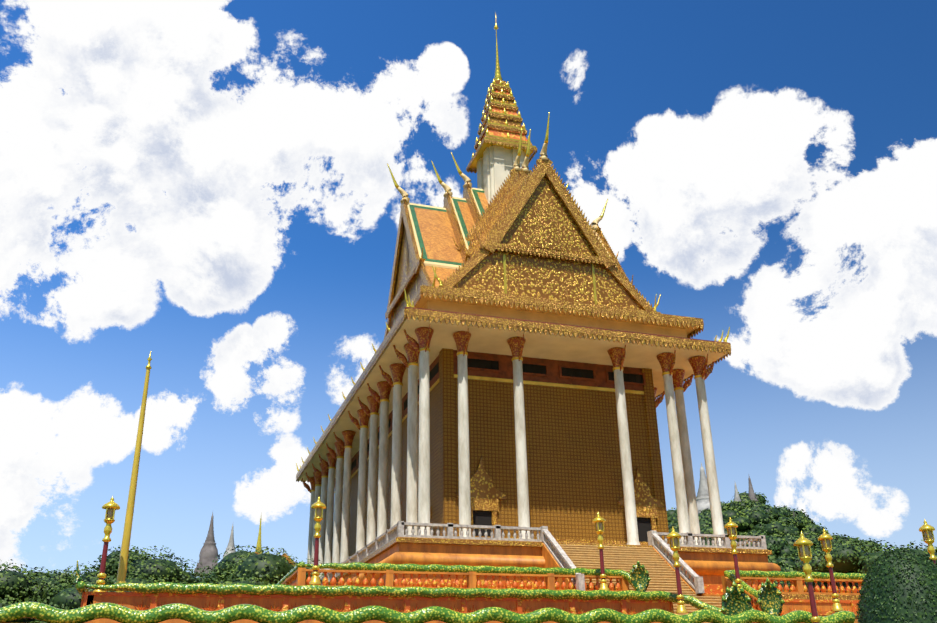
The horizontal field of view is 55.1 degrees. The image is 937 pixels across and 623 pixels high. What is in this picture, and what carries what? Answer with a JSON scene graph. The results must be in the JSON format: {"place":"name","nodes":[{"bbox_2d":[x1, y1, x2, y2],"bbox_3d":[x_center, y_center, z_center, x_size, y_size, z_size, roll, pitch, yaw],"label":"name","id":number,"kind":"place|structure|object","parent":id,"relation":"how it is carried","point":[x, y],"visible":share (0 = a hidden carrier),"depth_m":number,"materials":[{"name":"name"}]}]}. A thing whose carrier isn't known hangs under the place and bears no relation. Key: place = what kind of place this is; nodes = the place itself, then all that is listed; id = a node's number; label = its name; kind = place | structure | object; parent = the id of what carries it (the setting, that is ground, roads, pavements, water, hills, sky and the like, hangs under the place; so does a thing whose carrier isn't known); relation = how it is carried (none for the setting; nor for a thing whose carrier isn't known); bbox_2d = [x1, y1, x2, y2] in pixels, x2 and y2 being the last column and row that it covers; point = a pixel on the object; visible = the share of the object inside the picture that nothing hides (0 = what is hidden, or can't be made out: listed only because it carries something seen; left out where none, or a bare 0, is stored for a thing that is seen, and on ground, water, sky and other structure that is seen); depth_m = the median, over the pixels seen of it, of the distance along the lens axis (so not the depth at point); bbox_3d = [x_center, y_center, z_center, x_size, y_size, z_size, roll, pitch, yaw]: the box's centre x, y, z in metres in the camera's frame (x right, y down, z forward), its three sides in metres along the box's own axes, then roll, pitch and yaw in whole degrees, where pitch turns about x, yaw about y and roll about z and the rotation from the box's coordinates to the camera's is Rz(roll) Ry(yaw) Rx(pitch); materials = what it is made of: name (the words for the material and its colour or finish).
{"place":"outdoors","nodes":[
{"label":"outdoors","id":0,"kind":"place"},
{"bbox_2d":[0,561,865,622],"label":"terraces","id":1,"kind":"object","parent":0,"point":[290,597],"visible":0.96,"depth_m":39.52,"materials":[{"name":"orange stone"}]},
{"bbox_2d":[93,351,936,622],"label":"lamps","id":2,"kind":"object","parent":1,"relation":"on","point":[802,543],"visible":0.88,"depth_m":40.69,"materials":[{"name":"gold metal"}]},
{"bbox_2d":[320,521,780,594],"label":"platform","id":3,"kind":"structure","parent":1,"relation":"on","point":[703,568],"depth_m":50.14,"materials":[{"name":"orange stone"}]},
{"bbox_2d":[296,285,730,577],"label":"temple","id":4,"kind":"structure","parent":3,"relation":"on","point":[462,407],"depth_m":58.94,"materials":[{"name":"gold metal"}]},
{"bbox_2d":[384,13,660,338],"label":"roof","id":5,"kind":"structure","parent":4,"relation":"on","point":[511,224],"depth_m":65.33,"materials":[{"name":"gold metal"}]},
{"bbox_2d":[0,0,936,577],"label":"sky","id":6,"kind":"structure","parent":0,"point":[206,187],"materials":[{"name":"blue"}]},
{"bbox_2d":[666,491,912,591],"bbox_3d":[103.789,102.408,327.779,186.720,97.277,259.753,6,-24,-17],"label":"trees","id":7,"kind":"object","parent":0,"point":[781,528],"depth_m":342.71,"materials":[{"name":"green plant"}]},
{"bbox_2d":[194,463,794,576],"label":"spires","id":8,"kind":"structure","parent":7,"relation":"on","point":[208,554],"depth_m":246.92,"materials":[{"name":"grey stone"}]},
{"label":"ground","id":9,"kind":"structure","parent":0,"visible":0},
{"bbox_2d":[0,538,936,622],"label":"trees","id":10,"kind":"object","parent":9,"relation":"on","point":[55,589],"visible":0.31,"depth_m":74.94,"materials":[{"name":"green plant"}]},
{"bbox_2d":[856,549,936,622],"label":"topiary","id":11,"kind":"object","parent":9,"relation":"on","point":[899,586],"visible":1,"depth_m":20.53,"materials":[{"name":"green plant"}]}
]}

